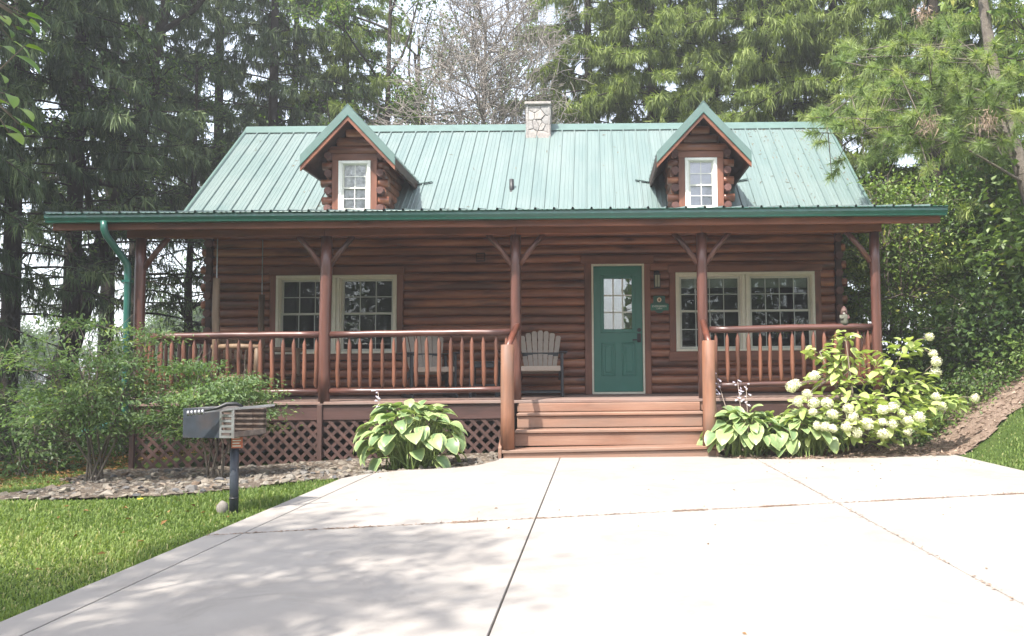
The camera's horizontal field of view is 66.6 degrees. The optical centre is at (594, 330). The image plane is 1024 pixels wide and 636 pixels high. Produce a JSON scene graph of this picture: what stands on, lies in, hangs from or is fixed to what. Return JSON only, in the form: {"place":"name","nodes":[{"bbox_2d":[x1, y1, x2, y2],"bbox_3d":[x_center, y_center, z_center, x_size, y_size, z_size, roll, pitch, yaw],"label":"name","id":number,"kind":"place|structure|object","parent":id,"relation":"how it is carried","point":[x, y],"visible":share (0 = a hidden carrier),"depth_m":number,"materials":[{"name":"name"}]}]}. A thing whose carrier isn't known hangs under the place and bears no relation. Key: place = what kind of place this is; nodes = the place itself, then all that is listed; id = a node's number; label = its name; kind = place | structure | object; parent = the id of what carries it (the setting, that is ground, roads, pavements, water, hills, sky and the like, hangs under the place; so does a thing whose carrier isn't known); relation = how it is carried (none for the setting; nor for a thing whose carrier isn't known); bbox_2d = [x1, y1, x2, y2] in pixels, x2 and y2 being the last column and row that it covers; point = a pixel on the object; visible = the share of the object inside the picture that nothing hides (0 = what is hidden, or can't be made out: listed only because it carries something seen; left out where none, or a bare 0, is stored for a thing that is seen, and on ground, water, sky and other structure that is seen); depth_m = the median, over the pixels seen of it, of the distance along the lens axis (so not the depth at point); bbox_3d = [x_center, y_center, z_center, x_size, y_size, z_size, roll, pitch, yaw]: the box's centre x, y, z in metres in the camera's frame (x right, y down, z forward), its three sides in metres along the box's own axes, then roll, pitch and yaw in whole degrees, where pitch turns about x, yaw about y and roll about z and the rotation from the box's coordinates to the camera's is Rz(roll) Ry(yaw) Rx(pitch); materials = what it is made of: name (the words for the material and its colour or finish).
{"place":"outdoors","nodes":[
{"label":"outdoors","id":0,"kind":"place"},
{"bbox_2d":[0,465,335,621],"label":"lawn grass","id":1,"kind":"structure","parent":0,"point":[41,522],"depth_m":5.20,"materials":[{"name":"green plant"}]},
{"bbox_2d":[0,455,1023,635],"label":"driveway","id":2,"kind":"structure","parent":0,"point":[830,568],"depth_m":4.17,"materials":[{"name":"concrete"}]},
{"bbox_2d":[0,335,1023,618],"bbox_3d":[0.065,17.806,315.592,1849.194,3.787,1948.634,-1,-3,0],"label":"ground","id":3,"kind":"structure","parent":0,"point":[998,443],"depth_m":8.99,"materials":[{"name":"green plant"}]},
{"bbox_2d":[0,0,49,144],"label":"young tree","id":4,"kind":"object","parent":3,"relation":"on","point":[14,103],"visible":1,"depth_m":3.06,"materials":[{"name":"green plant"}]},
{"bbox_2d":[0,0,78,386],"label":"spruce tree","id":5,"kind":"object","parent":3,"relation":"on","point":[11,281],"visible":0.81,"depth_m":11.99,"materials":[{"name":"green plant"}]},
{"bbox_2d":[18,312,61,413],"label":"tree","id":6,"kind":"object","parent":3,"relation":"on","point":[34,333],"visible":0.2,"depth_m":54.56,"materials":[{"name":"green plant"}]},
{"bbox_2d":[0,360,128,479],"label":"undergrowth bush","id":7,"kind":"object","parent":3,"relation":"on","point":[9,453],"visible":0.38,"depth_m":10.16,"materials":[{"name":"green plant"}]},
{"bbox_2d":[78,324,122,412],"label":"tree","id":8,"kind":"object","parent":3,"relation":"on","point":[84,348],"visible":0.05,"depth_m":60.85,"materials":[{"name":"green plant"}]},
{"bbox_2d":[0,0,202,460],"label":"spruce tree","id":9,"kind":"object","parent":3,"relation":"on","point":[54,202],"visible":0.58,"depth_m":13.41,"materials":[{"name":"green plant"}]},
{"bbox_2d":[0,447,207,487],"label":"leaf litter","id":10,"kind":"object","parent":3,"relation":"on","point":[108,466],"visible":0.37,"depth_m":10.74,"materials":[{"name":"brown plant"}]},
{"bbox_2d":[6,376,205,461],"bbox_3d":[-7.279,1.470,12.320,3.741,1.643,2.694,-1,-3,0],"label":"undergrowth bush","id":11,"kind":"object","parent":3,"relation":"on","point":[122,440],"visible":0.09,"depth_m":12.03,"materials":[{"name":"green plant"}]},
{"bbox_2d":[0,0,212,412],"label":"spruce tree","id":12,"kind":"object","parent":3,"relation":"on","point":[110,288],"visible":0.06,"depth_m":18.44,"materials":[{"name":"green plant"}]},
{"bbox_2d":[0,0,216,453],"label":"spruce tree","id":13,"kind":"object","parent":3,"relation":"on","point":[115,118],"visible":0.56,"depth_m":13.99,"materials":[{"name":"green plant"}]},
{"bbox_2d":[35,357,185,448],"bbox_3d":[-8.871,1.464,14.919,3.858,2.034,2.815,-2,-3,22],"label":"undergrowth bush","id":14,"kind":"object","parent":3,"relation":"on","point":[111,375],"visible":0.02,"depth_m":14.83,"materials":[{"name":"green plant"}]},
{"bbox_2d":[20,500,228,569],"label":"lawn litter","id":15,"kind":"object","parent":3,"relation":"on","point":[125,507],"visible":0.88,"depth_m":5.30,"materials":[{"name":"brown plant"}]},
{"bbox_2d":[0,0,264,439],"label":"spruce tree","id":16,"kind":"object","parent":3,"relation":"on","point":[194,20],"visible":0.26,"depth_m":16.93,"materials":[{"name":"green plant"}]},
{"bbox_2d":[114,314,156,362],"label":"tree","id":17,"kind":"object","parent":3,"relation":"on","point":[146,324],"depth_m":56.78,"materials":[{"name":"green plant"}]},
{"bbox_2d":[0,0,286,447],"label":"leaning tree","id":18,"kind":"object","parent":3,"relation":"on","point":[154,84],"visible":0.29,"depth_m":14.70,"materials":[{"name":"green plant"}]},
{"bbox_2d":[89,79,249,328],"bbox_3d":[-13.849,-3.104,28.546,6.750,12.452,8.652,-3,-4,41],"label":"leafy tree","id":19,"kind":"object","parent":3,"relation":"on","point":[181,263],"visible":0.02,"depth_m":28.01,"materials":[{"name":"green plant"}]},
{"bbox_2d":[145,287,204,386],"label":"tree","id":20,"kind":"object","parent":3,"relation":"on","point":[198,318],"visible":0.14,"depth_m":51.38,"materials":[{"name":"green plant"}]},
{"bbox_2d":[149,47,235,386],"bbox_3d":[-8.436,-1.782,16.285,1.724,8.421,2.646,1,-3,-24],"label":"thin tree","id":21,"kind":"object","parent":3,"relation":"on","point":[188,326],"visible":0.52,"depth_m":16.33,"materials":[{"name":"green plant"}]},
{"bbox_2d":[115,0,306,317],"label":"spruce tree","id":22,"kind":"object","parent":3,"relation":"on","point":[206,45],"visible":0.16,"depth_m":20.78,"materials":[{"name":"green plant"}]},
{"bbox_2d":[216,500,227,515],"bbox_3d":[-2.749,1.311,5.713,0.081,0.116,0.082,-1,-3,0],"label":"footing stone","id":23,"kind":"object","parent":3,"relation":"on","point":[222,505],"visible":0.84,"depth_m":5.69,"materials":[{"name":"white stone"}]},
{"bbox_2d":[183,402,274,514],"bbox_3d":[-2.674,0.993,5.740,0.662,0.941,0.555,-1,-3,0],"label":"charcoal grill","id":24,"kind":"object","parent":3,"relation":"on","point":[235,423],"visible":0.99,"depth_m":5.69,"materials":[{"name":"metal"}]},
{"bbox_2d":[115,0,373,319],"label":"spruce tree","id":25,"kind":"object","parent":3,"relation":"on","point":[260,50],"visible":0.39,"depth_m":19.09,"materials":[{"name":"green plant"}]},
{"bbox_2d":[0,451,498,499],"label":"rock bed","id":26,"kind":"object","parent":3,"relation":"on","point":[130,482],"visible":0.85,"depth_m":7.98,"materials":[{"name":"stone"}]},
{"bbox_2d":[0,311,209,480],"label":"burning bush","id":27,"kind":"object","parent":26,"relation":"on","point":[61,401],"visible":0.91,"depth_m":8.31,"materials":[{"name":"green plant"}]},
{"bbox_2d":[110,350,303,478],"bbox_3d":[-4.240,0.977,8.521,1.975,1.529,1.972,-1,-3,0],"label":"burning bush","id":28,"kind":"object","parent":26,"relation":"on","point":[211,393],"visible":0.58,"depth_m":8.30,"materials":[{"name":"green plant"}]},
{"bbox_2d":[353,390,467,470],"bbox_3d":[-2.081,1.136,8.691,1.312,0.956,1.128,-1,-3,0],"label":"hosta","id":29,"kind":"object","parent":26,"relation":"on","point":[423,443],"visible":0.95,"depth_m":8.50,"materials":[{"name":"green plant"}]},
{"bbox_2d":[168,0,363,282],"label":"spruce tree","id":30,"kind":"object","parent":3,"relation":"on","point":[294,46],"visible":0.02,"depth_m":22.01,"materials":[{"name":"green plant"}]},
{"bbox_2d":[223,6,363,131],"bbox_3d":[-10.181,-4.768,28.168,8.208,15.723,6.577,2,-4,-40],"label":"leafy tree","id":31,"kind":"object","parent":3,"relation":"on","point":[305,57],"depth_m":27.49,"materials":[{"name":"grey plant"}]},
{"bbox_2d":[244,0,424,125],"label":"spruce tree","id":32,"kind":"object","parent":3,"relation":"on","point":[345,73],"visible":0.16,"depth_m":20.20,"materials":[{"name":"green plant"}]},
{"bbox_2d":[259,0,480,125],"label":"leafy tree","id":33,"kind":"object","parent":3,"relation":"on","point":[388,98],"visible":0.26,"depth_m":18.54,"materials":[{"name":"grey plant"}]},
{"bbox_2d":[287,45,523,124],"bbox_3d":[-5.554,-2.967,23.802,6.136,11.320,7.865,-2,-4,33],"label":"leafy tree","id":34,"kind":"object","parent":3,"relation":"on","point":[399,71],"visible":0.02,"depth_m":22.47,"materials":[{"name":"grey plant"}]},
{"bbox_2d":[329,0,511,124],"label":"leafy tree","id":35,"kind":"object","parent":3,"relation":"on","point":[401,15],"visible":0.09,"depth_m":24.94,"materials":[{"name":"grey plant"}]},
{"bbox_2d":[311,0,565,124],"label":"leafy tree","id":36,"kind":"object","parent":3,"relation":"on","point":[374,51],"visible":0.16,"depth_m":20.39,"materials":[{"name":"grey plant"}]},
{"bbox_2d":[359,0,592,124],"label":"dead tree","id":37,"kind":"object","parent":3,"relation":"on","point":[479,66],"visible":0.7,"depth_m":17.63,"materials":[{"name":"grey plant"}]},
{"bbox_2d":[43,100,947,468],"bbox_3d":[-1.175,-1.021,13.332,11.353,6.675,8.280,-1,-3,0],"label":"log cabin","id":38,"kind":"object","parent":3,"relation":"on","point":[353,248],"visible":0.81,"depth_m":12.15,"materials":[{"name":"brown wood"}]},
{"bbox_2d":[210,239,302,383],"bbox_3d":[-4.821,-0.334,11.143,0.705,2.203,1.517,-1,-3,0],"label":"porch swing","id":39,"kind":"object","parent":38,"relation":"hanging from","point":[244,344],"visible":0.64,"depth_m":10.83,"materials":[{"name":"brown wood"}]},
{"bbox_2d":[267,266,404,360],"bbox_3d":[-4.063,-0.272,12.194,2.140,1.470,0.130,-1,-3,0],"label":"window","id":40,"kind":"structure","parent":38,"relation":"in","point":[278,275],"depth_m":12.17,"materials":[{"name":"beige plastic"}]},
{"bbox_2d":[398,336,459,398],"bbox_3d":[-2.427,0.483,11.314,0.780,0.995,0.771,1,-3,-26],"label":"adirondack chair","id":41,"kind":"object","parent":38,"relation":"on","point":[432,343],"visible":0.63,"depth_m":11.49,"materials":[{"name":"grey wood"}]},
{"bbox_2d":[467,361,500,396],"bbox_3d":[-1.613,0.712,11.429,0.481,0.522,0.440,-1,-3,0],"label":"side table","id":42,"kind":"object","parent":38,"relation":"on","point":[478,364],"visible":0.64,"depth_m":11.26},
{"bbox_2d":[521,330,567,396],"bbox_3d":[-0.798,0.471,11.367,0.780,0.995,0.771,0,-3,-4],"label":"adirondack chair","id":43,"kind":"object","parent":38,"relation":"on","point":[540,358],"visible":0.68,"depth_m":11.61,"materials":[{"name":"grey wood"}]},
{"bbox_2d":[291,128,855,206],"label":"shed needles","id":44,"kind":"object","parent":38,"relation":"on","point":[735,132],"visible":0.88,"depth_m":13.76,"materials":[{"name":"brown plant"}]},
{"bbox_2d":[593,266,642,391],"bbox_3d":[0.370,-0.035,12.174,0.764,1.978,0.114,-1,-3,0],"label":"front door","id":45,"kind":"structure","parent":38,"relation":"in","point":[618,353],"depth_m":12.17,"materials":[{"name":"green paint"}]},
{"bbox_2d":[653,270,660,287],"bbox_3d":[0.978,-0.807,12.136,0.110,0.275,0.165,-1,-3,0],"label":"wall lantern","id":46,"kind":"object","parent":38,"relation":"attached to","point":[657,274],"depth_m":12.06,"materials":[{"name":"black metal"}]},
{"bbox_2d":[650,296,668,312],"bbox_3d":[1.016,-0.415,12.166,0.300,0.275,0.030,-1,-3,0],"label":"name sign","id":47,"kind":"object","parent":38,"relation":"attached to","point":[658,305],"visible":1,"depth_m":12.16,"materials":[{"name":"green paint"}]},
{"bbox_2d":[668,264,821,360],"bbox_3d":[2.373,-0.286,12.232,2.430,1.510,0.210,-1,-3,0],"label":"window","id":48,"kind":"structure","parent":38,"relation":"in","point":[743,278],"depth_m":12.18,"materials":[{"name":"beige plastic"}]},
{"bbox_2d":[839,306,849,324],"bbox_3d":[3.233,-0.198,10.025,0.137,0.247,0.123,-1,-3,0],"label":"figurine","id":49,"kind":"object","parent":38,"relation":"on","point":[844,316],"visible":1,"depth_m":9.99,"materials":[{"name":"grey paint"}]},
{"bbox_2d":[432,9,565,121],"bbox_3d":[-3.130,-4.743,27.405,6.278,15.008,7.835,-3,-4,41],"label":"leafy tree","id":50,"kind":"object","parent":3,"relation":"on","point":[509,66],"visible":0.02,"depth_m":26.72,"materials":[{"name":"grey plant"}]},
{"bbox_2d":[491,0,677,123],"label":"spruce tree","id":51,"kind":"object","parent":3,"relation":"on","point":[618,84],"visible":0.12,"depth_m":19.82,"materials":[{"name":"green plant"}]},
{"bbox_2d":[550,0,742,123],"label":"spruce tree","id":52,"kind":"object","parent":3,"relation":"on","point":[654,101],"visible":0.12,"depth_m":18.56,"materials":[{"name":"green plant"}]},
{"bbox_2d":[615,0,866,315],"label":"spruce tree","id":53,"kind":"object","parent":3,"relation":"on","point":[666,56],"visible":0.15,"depth_m":18.87,"materials":[{"name":"green plant"}]},
{"bbox_2d":[667,0,916,374],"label":"spruce tree","id":54,"kind":"object","parent":3,"relation":"on","point":[746,92],"visible":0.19,"depth_m":17.86,"materials":[{"name":"green plant"}]},
{"bbox_2d":[713,0,996,325],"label":"spruce tree","id":55,"kind":"object","parent":3,"relation":"on","point":[797,32],"visible":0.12,"depth_m":17.62,"materials":[{"name":"green plant"}]},
{"bbox_2d":[719,337,1023,458],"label":"mulch bed","id":56,"kind":"object","parent":3,"relation":"on","point":[988,427],"visible":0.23,"depth_m":9.66,"materials":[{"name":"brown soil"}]},
{"bbox_2d":[697,372,790,458],"bbox_3d":[1.788,1.051,9.214,1.156,1.115,0.928,-1,-3,0],"label":"hosta","id":57,"kind":"object","parent":56,"relation":"on","point":[752,439],"visible":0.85,"depth_m":9.04,"materials":[{"name":"green plant"}]},
{"bbox_2d":[761,409,848,457],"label":"hosta","id":58,"kind":"object","parent":56,"relation":"on","point":[795,445],"visible":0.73,"depth_m":8.96,"materials":[{"name":"green plant"}]},
{"bbox_2d":[861,404,950,446],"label":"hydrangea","id":59,"kind":"object","parent":56,"relation":"on","point":[914,436],"visible":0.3,"depth_m":10.21,"materials":[{"name":"green plant"}]},
{"bbox_2d":[799,0,1023,204],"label":"pine tree","id":60,"kind":"object","parent":56,"relation":"on","point":[995,92],"visible":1,"depth_m":10.40,"materials":[{"name":"green plant"}]},
{"bbox_2d":[897,363,983,409],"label":"ground cover plant","id":61,"kind":"object","parent":56,"relation":"on","point":[931,382],"visible":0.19,"depth_m":11.28,"materials":[{"name":"green plant"}]},
{"bbox_2d":[899,378,996,434],"bbox_3d":[4.715,1.106,10.471,1.750,0.994,1.426,-1,-3,0],"label":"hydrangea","id":62,"kind":"object","parent":56,"relation":"on","point":[940,416],"visible":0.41,"depth_m":10.26,"materials":[{"name":"green plant"}]},
{"bbox_2d":[927,355,1023,404],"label":"ground cover plant","id":63,"kind":"object","parent":56,"relation":"on","point":[979,385],"visible":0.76,"depth_m":10.47,"materials":[{"name":"green plant"}]},
{"bbox_2d":[976,331,1023,379],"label":"ground cover plant","id":64,"kind":"object","parent":56,"relation":"on","point":[1019,357],"visible":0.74,"depth_m":10.74,"materials":[{"name":"green plant"}]},
{"bbox_2d":[765,330,979,452],"bbox_3d":[3.304,0.752,9.237,2.520,1.561,1.155,-1,-3,0],"label":"hydrangea","id":65,"kind":"object","parent":3,"relation":"on","point":[858,427],"visible":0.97,"depth_m":9.19,"materials":[{"name":"green plant"}]},
{"bbox_2d":[775,0,1023,343],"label":"spruce tree","id":66,"kind":"object","parent":3,"relation":"on","point":[884,27],"visible":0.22,"depth_m":14.59,"materials":[{"name":"green plant"}]},
{"bbox_2d":[797,154,1001,401],"bbox_3d":[5.196,-0.898,13.259,3.444,4.724,2.984,-1,-3,0],"label":"thicket","id":67,"kind":"object","parent":3,"relation":"on","point":[911,296],"visible":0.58,"depth_m":12.90,"materials":[{"name":"green plant"}]},
{"bbox_2d":[848,0,1023,334],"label":"spruce tree","id":68,"kind":"object","parent":3,"relation":"on","point":[1007,32],"visible":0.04,"depth_m":17.05,"materials":[{"name":"green plant"}]},
{"bbox_2d":[884,271,1023,386],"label":"thicket","id":69,"kind":"object","parent":3,"relation":"on","point":[972,330],"visible":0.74,"depth_m":11.24,"materials":[{"name":"green plant"}]},
{"bbox_2d":[888,135,1023,340],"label":"thicket","id":70,"kind":"object","parent":3,"relation":"on","point":[969,174],"visible":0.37,"depth_m":13.15,"materials":[{"name":"green plant"}]},
{"bbox_2d":[927,159,1023,335],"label":"thicket","id":71,"kind":"object","parent":3,"relation":"on","point":[1017,245],"visible":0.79,"depth_m":11.61,"materials":[{"name":"green plant"}]},
{"bbox_2d":[938,0,1023,101],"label":"broadleaf tree","id":72,"kind":"object","parent":3,"relation":"on","point":[1007,9],"visible":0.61,"depth_m":11.58,"materials":[{"name":"green plant"}]},
{"bbox_2d":[973,128,1023,315],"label":"thicket","id":73,"kind":"object","parent":3,"relation":"on","point":[1009,178],"visible":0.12,"depth_m":13.14,"materials":[{"name":"green plant"}]},
{"bbox_2d":[0,0,1023,377],"label":"sky","id":74,"kind":"structure","parent":0,"point":[117,316],"materials":[{"name":"white"}]},
{"bbox_2d":[213,462,1023,602],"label":"joint debris","id":75,"kind":"object","parent":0,"point":[697,509],"visible":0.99,"depth_m":5.47,"materials":[{"name":"brown plant"}]},
{"bbox_2d":[356,460,985,634],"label":"leaf scraps","id":76,"kind":"object","parent":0,"point":[714,524],"visible":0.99,"depth_m":6.10,"materials":[{"name":"brown plant"}]},
{"bbox_2d":[963,404,1023,470],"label":"bank grass","id":77,"kind":"structure","parent":0,"point":[1011,461],"depth_m":8.60,"materials":[{"name":"green plant"}]}
]}

